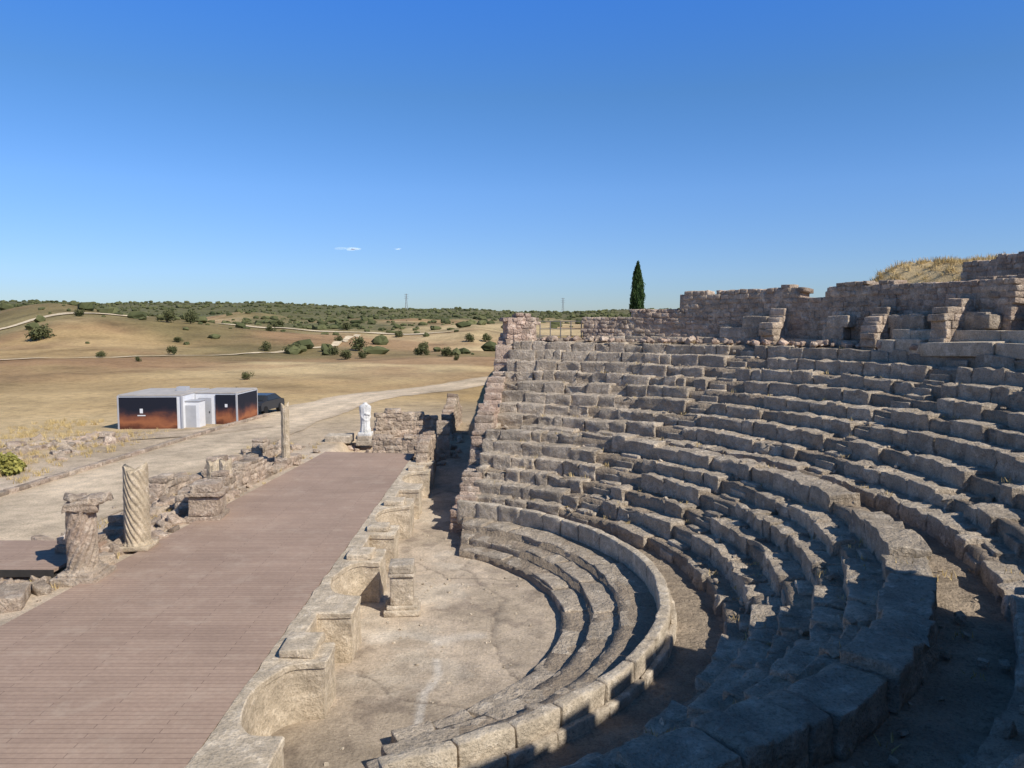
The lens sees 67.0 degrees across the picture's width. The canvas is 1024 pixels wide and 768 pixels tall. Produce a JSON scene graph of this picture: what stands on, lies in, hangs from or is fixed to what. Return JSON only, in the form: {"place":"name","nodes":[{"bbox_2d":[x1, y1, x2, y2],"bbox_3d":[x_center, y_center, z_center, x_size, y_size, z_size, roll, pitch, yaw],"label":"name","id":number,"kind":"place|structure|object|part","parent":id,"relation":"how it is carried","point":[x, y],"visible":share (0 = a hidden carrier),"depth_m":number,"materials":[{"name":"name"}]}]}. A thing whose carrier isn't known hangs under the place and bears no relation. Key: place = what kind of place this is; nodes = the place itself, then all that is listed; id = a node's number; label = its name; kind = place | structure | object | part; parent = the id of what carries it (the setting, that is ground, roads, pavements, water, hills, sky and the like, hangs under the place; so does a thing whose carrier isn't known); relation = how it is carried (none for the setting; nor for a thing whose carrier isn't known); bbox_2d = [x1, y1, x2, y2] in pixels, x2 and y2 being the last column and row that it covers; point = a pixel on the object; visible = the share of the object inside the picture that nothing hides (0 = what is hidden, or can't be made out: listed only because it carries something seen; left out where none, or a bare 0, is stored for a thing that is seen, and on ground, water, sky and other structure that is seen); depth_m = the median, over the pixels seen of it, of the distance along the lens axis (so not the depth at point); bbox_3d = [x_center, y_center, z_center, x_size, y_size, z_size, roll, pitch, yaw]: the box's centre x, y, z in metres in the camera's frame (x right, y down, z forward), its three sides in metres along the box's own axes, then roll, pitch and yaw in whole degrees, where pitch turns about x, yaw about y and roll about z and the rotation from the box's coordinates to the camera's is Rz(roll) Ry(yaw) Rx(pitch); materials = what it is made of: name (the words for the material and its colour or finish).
{"place":"outdoors","nodes":[
{"label":"outdoors","id":0,"kind":"place"},
{"bbox_2d":[0,423,271,445],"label":"gravel path","id":1,"kind":"structure","parent":0,"point":[233,428],"depth_m":48.24,"materials":[{"name":"beige gravel"}]},
{"bbox_2d":[0,334,360,359],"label":"dirt track","id":2,"kind":"structure","parent":0,"point":[338,343],"depth_m":177.19,"materials":[{"name":"beige soil"}]},
{"bbox_2d":[0,312,450,334],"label":"dirt track","id":3,"kind":"structure","parent":0,"point":[29,320],"depth_m":261.56,"materials":[{"name":"beige soil"}]},
{"bbox_2d":[0,376,490,539],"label":"dirt road","id":4,"kind":"structure","parent":0,"point":[26,514],"depth_m":38.21,"materials":[{"name":"beige soil"}]},
{"bbox_2d":[258,393,284,413],"bbox_3d":[-19.200,1.486,59.525,1.780,1.450,4.200,1,5,7],"label":"parked car","id":5,"kind":"object","parent":4,"relation":"on","point":[267,402],"visible":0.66,"depth_m":58.97,"materials":[{"name":"paint"}]},
{"bbox_3d":[-19.327,1.049,58.438,1.240,0.360,0.490,1,5,7],"label":"rear window","id":6,"kind":"part","parent":5,"relation":"part of","materials":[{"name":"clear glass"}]},
{"bbox_3d":[-18.394,0.997,59.488,0.140,0.330,2.400,1,5,7],"label":"side window","id":7,"kind":"part","parent":5,"relation":"part of","materials":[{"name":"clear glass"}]},
{"bbox_2d":[270,485,561,767],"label":"orchestra floor","id":8,"kind":"structure","parent":0,"point":[372,707],"depth_m":19.24,"materials":[{"name":"beige stone"}]},
{"bbox_2d":[185,460,434,767],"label":"stage front niche wall","id":9,"kind":"structure","parent":8,"relation":"on","point":[276,693],"depth_m":16.49,"materials":[{"name":"stone"}]},
{"bbox_2d":[279,465,424,658],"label":"niche wall capstones","id":10,"kind":"object","parent":9,"relation":"on","point":[301,644],"visible":1,"depth_m":16.80,"materials":[{"name":"stone"}]},
{"bbox_2d":[383,558,420,616],"bbox_3d":[-3.096,5.713,21.845,1.008,1.421,1.007,0,5,-5],"label":"inscribed pedestal","id":11,"kind":"object","parent":8,"relation":"on","point":[402,600],"visible":1,"depth_m":21.52,"materials":[{"name":"stone"}]},
{"bbox_2d":[324,518,552,766],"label":"floor gravel","id":12,"kind":"structure","parent":8,"relation":"on","point":[326,764],"depth_m":20.82,"materials":[{"name":"beige gravel"}]},
{"bbox_2d":[449,333,511,533],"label":"cavea retaining wall","id":13,"kind":"structure","parent":8,"relation":"on","point":[486,416],"depth_m":35.26,"materials":[{"name":"beige stone"}]},
{"bbox_2d":[0,259,990,625],"bbox_3d":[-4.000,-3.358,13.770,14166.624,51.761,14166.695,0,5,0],"label":"ground","id":14,"kind":"structure","parent":0,"point":[60,383],"depth_m":115.31,"materials":[{"name":"beige soil"}]},
{"bbox_2d":[0,452,26,475],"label":"green bush","id":15,"kind":"object","parent":14,"relation":"on","point":[12,464],"visible":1,"depth_m":35.41,"materials":[{"name":"green plant"}]},
{"bbox_2d":[0,582,30,612],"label":"stone block","id":16,"kind":"object","parent":14,"relation":"on","point":[14,597],"depth_m":19.11,"materials":[{"name":"beige stone"}]},
{"bbox_2d":[24,323,56,340],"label":"juniper bush","id":17,"kind":"object","parent":14,"relation":"on","point":[39,333],"visible":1,"depth_m":178.51,"materials":[{"name":"green plant"}]},
{"bbox_2d":[0,540,106,577],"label":"side platform","id":18,"kind":"structure","parent":14,"relation":"on","point":[16,556],"depth_m":22.05,"materials":[{"name":"brown"}]},
{"bbox_2d":[9,431,116,455],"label":"rubble wall","id":19,"kind":"structure","parent":14,"relation":"on","point":[102,434],"depth_m":44.87,"materials":[{"name":"stone"}]},
{"bbox_2d":[0,431,136,460],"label":"fallen stones","id":20,"kind":"object","parent":14,"relation":"on","point":[70,443],"visible":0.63,"depth_m":43.29,"materials":[{"name":"grey stone"}]},
{"bbox_2d":[74,308,84,315],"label":"juniper bush","id":21,"kind":"object","parent":14,"relation":"on","point":[80,312],"visible":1,"depth_m":213.88,"materials":[{"name":"green plant"}]},
{"bbox_2d":[49,565,116,587],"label":"stone plinth","id":22,"kind":"structure","parent":14,"relation":"on","point":[67,582],"depth_m":20.61,"materials":[{"name":"beige stone"}]},
{"bbox_2d":[57,563,108,577],"bbox_3d":[-11.747,5.130,21.195,1.000,0.148,0.992,0,5,0],"label":"base","id":23,"kind":"object","parent":22,"relation":"on","point":[64,574],"visible":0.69,"depth_m":20.77,"materials":[{"name":"stone"}]},
{"bbox_2d":[64,511,101,573],"bbox_3d":[-11.749,4.192,21.124,0.877,2.013,0.893,0,5,0],"label":"shaft","id":24,"kind":"object","parent":23,"relation":"on","point":[82,546],"visible":0.93,"depth_m":20.83,"materials":[{"name":"stone"}]},
{"bbox_2d":[61,492,113,513],"bbox_3d":[-11.597,3.216,21.111,1.269,0.558,0.938,-1,5,-13],"label":"broken capital","id":25,"kind":"object","parent":24,"relation":"on","point":[83,503],"visible":1,"depth_m":20.78,"materials":[{"name":"stone"}]},
{"bbox_2d":[55,515,124,552],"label":"stage back wall","id":26,"kind":"structure","parent":14,"relation":"on","point":[114,529],"depth_m":24.69,"materials":[{"name":"stone"}]},
{"bbox_2d":[95,350,107,357],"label":"juniper bush","id":27,"kind":"object","parent":14,"relation":"on","point":[100,354],"visible":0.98,"depth_m":138.79,"materials":[{"name":"green plant"}]},
{"bbox_2d":[0,413,269,496],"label":"road kerb","id":28,"kind":"structure","parent":14,"relation":"on","point":[31,484],"depth_m":38.64,"materials":[{"name":"stone"}]},
{"bbox_2d":[120,539,158,551],"bbox_3d":[-11.551,4.986,23.895,0.931,0.154,0.929,0,5,-4],"label":"base","id":29,"kind":"object","parent":14,"relation":"on","point":[141,548],"visible":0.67,"depth_m":23.45,"materials":[{"name":"stone"}]},
{"bbox_2d":[122,462,152,546],"bbox_3d":[-11.544,3.727,23.791,0.860,2.672,0.856,0,5,0],"label":"shaft","id":30,"kind":"object","parent":29,"relation":"on","point":[136,516],"visible":1,"depth_m":23.52,"materials":[{"name":"stone"}]},
{"bbox_2d":[0,439,319,601],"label":"fallen stones","id":31,"kind":"object","parent":14,"relation":"on","point":[109,551],"visible":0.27,"depth_m":26.39,"materials":[{"name":"beige stone"}]},
{"bbox_2d":[117,386,208,428],"bbox_3d":[-23.850,1.560,53.300,4.240,2.700,5.161,0,5,-2],"label":"site cabin","id":32,"kind":"object","parent":14,"relation":"on","point":[156,408],"visible":0.77,"depth_m":50.78,"materials":[{"name":"black metal"}]},
{"bbox_2d":[154,309,176,322],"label":"juniper bush","id":33,"kind":"object","parent":14,"relation":"on","point":[168,314],"visible":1,"depth_m":216.75,"materials":[{"name":"green plant"}]},
{"bbox_2d":[166,345,177,354],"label":"juniper bush","id":34,"kind":"object","parent":14,"relation":"on","point":[172,349],"visible":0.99,"depth_m":159.56,"materials":[{"name":"green plant"}]},
{"bbox_2d":[173,336,182,341],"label":"juniper bush","id":35,"kind":"object","parent":14,"relation":"on","point":[177,339],"visible":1,"depth_m":189.53,"materials":[{"name":"green plant"}]},
{"bbox_2d":[184,312,195,323],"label":"juniper bush","id":36,"kind":"object","parent":14,"relation":"on","point":[190,318],"visible":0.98,"depth_m":220.51,"materials":[{"name":"green plant"}]},
{"bbox_2d":[182,310,197,321],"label":"juniper bush","id":37,"kind":"object","parent":14,"relation":"on","point":[193,312],"visible":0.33,"depth_m":231.33,"materials":[{"name":"green plant"}]},
{"bbox_2d":[185,399,205,427],"bbox_3d":[-21.350,2.043,51.945,1.200,1.960,1.100,0,5,0],"label":"cabin annex","id":38,"kind":"object","parent":14,"relation":"on","point":[194,412],"visible":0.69,"depth_m":51.45,"materials":[{"name":"white paint"}]},
{"bbox_2d":[186,405,196,427],"bbox_3d":[-21.350,2.216,51.438,0.680,1.600,0.030,0,5,0],"label":"door","id":39,"kind":"structure","parent":38,"relation":"in","point":[190,409],"depth_m":51.41,"materials":[{"name":"grey metal"}]},
{"bbox_2d":[184,479,229,523],"bbox_3d":[-10.899,4.164,27.637,1.287,1.390,1.272,0,5,-6],"label":"altar block","id":40,"kind":"object","parent":14,"relation":"on","point":[206,499],"depth_m":27.14,"materials":[{"name":"stone"}]},
{"bbox_2d":[0,452,414,767],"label":"stage deck","id":41,"kind":"structure","parent":14,"relation":"on","point":[155,656],"depth_m":17.60,"materials":[{"name":"brown wood"}]},
{"bbox_2d":[207,459,218,478],"bbox_3d":[-12.906,3.787,33.423,0.722,1.165,0.716,0,5,0],"label":"column stump","id":42,"kind":"object","parent":14,"relation":"on","point":[212,466],"visible":0.41,"depth_m":33.20,"materials":[{"name":"stone"}]},
{"bbox_2d":[149,437,280,503],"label":"stage back wall","id":43,"kind":"structure","parent":14,"relation":"on","point":[167,484],"depth_m":32.42,"materials":[{"name":"stone"}]},
{"bbox_2d":[194,388,257,423],"bbox_3d":[-20.250,1.593,54.908,3.042,2.370,3.761,0,5,3],"label":"site cabin","id":44,"kind":"object","parent":14,"relation":"on","point":[225,405],"visible":0.76,"depth_m":53.11,"materials":[{"name":"black metal"}]},
{"bbox_2d":[198,398,211,423],"bbox_3d":[-21.091,1.894,53.147,0.900,1.900,0.040,0,5,3],"label":"door","id":45,"kind":"structure","parent":44,"relation":"in","point":[208,406],"depth_m":53.11,"materials":[{"name":"grey metal"}]},
{"bbox_2d":[219,457,235,488],"bbox_3d":[-11.701,3.709,31.611,0.646,1.433,0.658,0,5,0],"label":"column stump","id":46,"kind":"object","parent":14,"relation":"on","point":[224,465],"visible":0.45,"depth_m":31.44,"materials":[{"name":"stone"}]},
{"bbox_2d":[174,453,301,508],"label":"stage back wall","id":47,"kind":"structure","parent":14,"relation":"on","point":[246,470],"depth_m":33.13,"materials":[{"name":"stone"}]},
{"bbox_2d":[241,371,254,379],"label":"juniper bush","id":48,"kind":"object","parent":14,"relation":"on","point":[245,375],"visible":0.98,"depth_m":96.19,"materials":[{"name":"green plant"}]},
{"bbox_2d":[258,341,271,350],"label":"juniper bush","id":49,"kind":"object","parent":14,"relation":"on","point":[266,344],"visible":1,"depth_m":177.58,"materials":[{"name":"green plant"}]},
{"bbox_2d":[265,325,275,330],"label":"juniper bush","id":50,"kind":"object","parent":14,"relation":"on","point":[269,328],"visible":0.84,"depth_m":249.00,"materials":[{"name":"green plant"}]},
{"bbox_2d":[273,320,284,326],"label":"juniper bush","id":51,"kind":"object","parent":14,"relation":"on","point":[277,322],"visible":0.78,"depth_m":298.01,"materials":[{"name":"green plant"}]},
{"bbox_2d":[282,343,300,350],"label":"juniper bush","id":52,"kind":"object","parent":14,"relation":"on","point":[288,345],"visible":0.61,"depth_m":175.67,"materials":[{"name":"green plant"}]},
{"bbox_2d":[328,346,338,354],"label":"juniper bush","id":53,"kind":"object","parent":14,"relation":"on","point":[334,350],"visible":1,"depth_m":169.61,"materials":[{"name":"green plant"}]},
{"bbox_2d":[334,335,343,340],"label":"juniper bush","id":54,"kind":"object","parent":14,"relation":"on","point":[338,338],"visible":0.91,"depth_m":214.25,"materials":[{"name":"green plant"}]},
{"bbox_2d":[325,433,353,443],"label":"stone plinth","id":55,"kind":"structure","parent":14,"relation":"on","point":[344,438],"depth_m":45.14,"materials":[{"name":"stone"}]},
{"bbox_2d":[0,299,679,354],"bbox_3d":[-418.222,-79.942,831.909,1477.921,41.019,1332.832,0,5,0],"label":"hillside scrub","id":56,"kind":"object","parent":14,"relation":"on","point":[306,344],"visible":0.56,"depth_m":449.89,"materials":[{"name":"green plant"}]},
{"bbox_2d":[338,349,351,359],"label":"juniper bush","id":57,"kind":"object","parent":14,"relation":"on","point":[347,354],"visible":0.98,"depth_m":157.47,"materials":[{"name":"green plant"}]},
{"bbox_2d":[340,322,350,329],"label":"juniper bush","id":58,"kind":"object","parent":14,"relation":"on","point":[346,326],"visible":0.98,"depth_m":288.49,"materials":[{"name":"green plant"}]},
{"bbox_2d":[349,336,369,350],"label":"juniper bush","id":59,"kind":"object","parent":14,"relation":"on","point":[358,343],"visible":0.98,"depth_m":185.57,"materials":[{"name":"green plant"}]},
{"bbox_2d":[358,351,367,358],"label":"juniper bush","id":60,"kind":"object","parent":14,"relation":"on","point":[362,353],"visible":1,"depth_m":159.88,"materials":[{"name":"green plant"}]},
{"bbox_2d":[371,434,422,457],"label":"side building wall","id":61,"kind":"structure","parent":14,"relation":"on","point":[388,443],"depth_m":42.52,"materials":[{"name":"stone"}]},
{"bbox_2d":[394,329,403,336],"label":"juniper bush","id":62,"kind":"object","parent":14,"relation":"on","point":[398,333],"visible":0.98,"depth_m":258.85,"materials":[{"name":"green plant"}]},
{"bbox_2d":[373,408,437,437],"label":"side building wall","id":63,"kind":"structure","parent":14,"relation":"on","point":[397,422],"depth_m":46.95,"materials":[{"name":"stone"}]},
{"bbox_2d":[348,427,467,465],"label":"fallen stones","id":64,"kind":"object","parent":14,"relation":"on","point":[355,448],"visible":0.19,"depth_m":45.15,"materials":[{"name":"beige stone"}]},
{"bbox_2d":[356,434,373,445],"bbox_3d":[-8.600,3.287,45.425,1.008,0.570,0.905,0,5,0],"label":"statue pedestal","id":65,"kind":"object","parent":64,"relation":"on","point":[363,440],"visible":0.64,"depth_m":45.01,"materials":[{"name":"stone"}]},
{"bbox_2d":[358,402,372,435],"bbox_3d":[-8.601,2.046,45.325,0.806,1.953,0.704,0,5,0],"label":"headless marble statue","id":66,"kind":"object","parent":65,"relation":"on","point":[365,415],"visible":1,"depth_m":45.14,"materials":[{"name":"white stone"}]},
{"bbox_2d":[413,346,429,354],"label":"juniper bush","id":67,"kind":"object","parent":14,"relation":"on","point":[420,351],"visible":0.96,"depth_m":169.56,"materials":[{"name":"green plant"}]},
{"bbox_2d":[418,341,428,348],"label":"juniper bush","id":68,"kind":"object","parent":14,"relation":"on","point":[421,345],"visible":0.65,"depth_m":209.56,"materials":[{"name":"green plant"}]},
{"bbox_2d":[415,431,436,471],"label":"passage wall","id":69,"kind":"structure","parent":14,"relation":"on","point":[426,449],"depth_m":38.54,"materials":[{"name":"stone"}]},
{"bbox_2d":[418,436,431,440],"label":"stone pillar","id":70,"kind":"structure","parent":69,"relation":"on","point":[420,437],"depth_m":39.66,"materials":[{"name":"beige stone"}]},
{"bbox_2d":[436,420,450,458],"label":"stone pillar","id":71,"kind":"structure","parent":14,"relation":"on","point":[443,435],"depth_m":43.55,"materials":[{"name":"beige stone"}]},
{"bbox_2d":[441,346,456,356],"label":"juniper bush","id":72,"kind":"object","parent":14,"relation":"on","point":[446,351],"visible":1,"depth_m":164.25,"materials":[{"name":"green plant"}]},
{"bbox_2d":[441,393,461,433],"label":"passage wall","id":73,"kind":"structure","parent":14,"relation":"on","point":[452,411],"depth_m":50.17,"materials":[{"name":"stone"}]},
{"bbox_2d":[464,332,474,341],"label":"juniper bush","id":74,"kind":"object","parent":14,"relation":"on","point":[469,337],"visible":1,"depth_m":231.27,"materials":[{"name":"green plant"}]},
{"bbox_2d":[482,333,492,341],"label":"juniper bush","id":75,"kind":"object","parent":14,"relation":"on","point":[486,337],"visible":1,"depth_m":233.94,"materials":[{"name":"green plant"}]},
{"bbox_2d":[366,518,648,767],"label":"orchestra honour steps","id":76,"kind":"structure","parent":14,"relation":"on","point":[505,703],"depth_m":20.59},
{"bbox_2d":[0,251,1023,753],"bbox_3d":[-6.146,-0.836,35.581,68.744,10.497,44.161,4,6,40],"label":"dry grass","id":77,"kind":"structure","parent":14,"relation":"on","point":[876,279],"depth_m":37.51,"materials":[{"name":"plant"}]},
{"bbox_2d":[629,260,645,315],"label":"cypress tree","id":78,"kind":"object","parent":14,"relation":"on","point":[637,298],"visible":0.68,"depth_m":74.14,"materials":[{"name":"green plant"}]},
{"bbox_2d":[432,337,1023,767],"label":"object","id":79,"kind":"object","parent":14,"relation":"on","point":[952,727],"visible":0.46,"depth_m":17.58,"materials":[{"name":"grey stone"}]},
{"bbox_2d":[499,313,540,344],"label":"rubble pillar","id":80,"kind":"structure","parent":79,"relation":"on","point":[518,326],"depth_m":42.73,"materials":[{"name":"beige stone"}]},
{"bbox_2d":[539,321,581,338],"bbox_3d":[3.340,-2.923,43.808,3.590,1.302,0.059,1,5,10],"label":"metal railing","id":81,"kind":"object","parent":79,"relation":"on","point":[550,328],"visible":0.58,"depth_m":43.89,"materials":[{"name":"grey metal"}]},
{"bbox_2d":[540,335,918,350],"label":"loose stones","id":82,"kind":"object","parent":79,"relation":"on","point":[758,341],"visible":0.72,"depth_m":36.94,"materials":[{"name":"beige stone"}]},
{"bbox_2d":[474,341,1023,767],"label":"cavea stone seating","id":83,"kind":"object","parent":79,"relation":"on","point":[892,651],"visible":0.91,"depth_m":22.64,"materials":[{"name":"stone"}]},
{"bbox_2d":[878,329,1023,359],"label":"restored ashlar seating","id":84,"kind":"object","parent":83,"relation":"on","point":[975,343],"visible":0.91,"depth_m":27.61,"materials":[{"name":"stone"}]},
{"bbox_2d":[504,339,1023,767],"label":"loose stones","id":85,"kind":"object","parent":79,"relation":"on","point":[959,619],"visible":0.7,"depth_m":15.30,"materials":[{"name":"stone"}]},
{"bbox_2d":[759,308,787,344],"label":"radial stone wall","id":86,"kind":"structure","parent":79,"relation":"on","point":[774,329],"depth_m":35.85,"materials":[{"name":"beige stone"}]},
{"bbox_2d":[600,312,1001,347],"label":"ashlar block wall","id":87,"kind":"structure","parent":79,"relation":"on","point":[836,329],"depth_m":33.44,"materials":[{"name":"stone"}]},
{"bbox_2d":[580,278,1023,339],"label":"ruined outer wall","id":88,"kind":"structure","parent":79,"relation":"on","point":[707,313],"depth_m":35.49,"materials":[{"name":"stone"}]},
{"bbox_2d":[860,298,897,350],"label":"radial stone wall","id":89,"kind":"structure","parent":79,"relation":"on","point":[874,328],"depth_m":31.56,"materials":[{"name":"beige stone"}]},
{"bbox_2d":[927,276,996,341],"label":"radial stone wall","id":90,"kind":"structure","parent":79,"relation":"on","point":[946,321],"depth_m":28.51,"materials":[{"name":"beige stone"}]},
{"bbox_2d":[959,703,1023,762],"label":"eroded stone heap","id":91,"kind":"object","parent":79,"relation":"on","point":[1004,728],"visible":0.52,"depth_m":9.42,"materials":[{"name":"stone"}]},
{"bbox_2d":[997,274,1023,278],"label":"ruined upper wall","id":92,"kind":"structure","parent":79,"relation":"on","point":[1014,276],"depth_m":28.38,"materials":[{"name":"stone"}]},
{"bbox_2d":[960,251,1023,280],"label":"ruined upper wall","id":93,"kind":"structure","parent":14,"relation":"on","point":[1005,264],"depth_m":31.60,"materials":[{"name":"stone"}]},
{"bbox_2d":[0,0,1023,311],"label":"sky","id":94,"kind":"structure","parent":0,"point":[498,155],"materials":[{"name":"blue"}]},
{"bbox_2d":[377,499,676,767],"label":"orchestra parapet wall","id":95,"kind":"structure","parent":0,"point":[541,730],"depth_m":14.70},
{"bbox_3d":[-11.002,3.946,37.649,0.531,0.150,0.525,0,5,0],"label":"base","id":96,"kind":"object","parent":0,"visible":0},
{"bbox_2d":[280,402,289,457],"bbox_3d":[-11.001,2.439,37.530,0.468,3.177,0.466,0,5,0],"label":"shaft","id":97,"kind":"object","parent":96,"relation":"on","point":[285,439],"visible":0.96,"depth_m":37.38,"materials":[{"name":"stone"}]}
]}

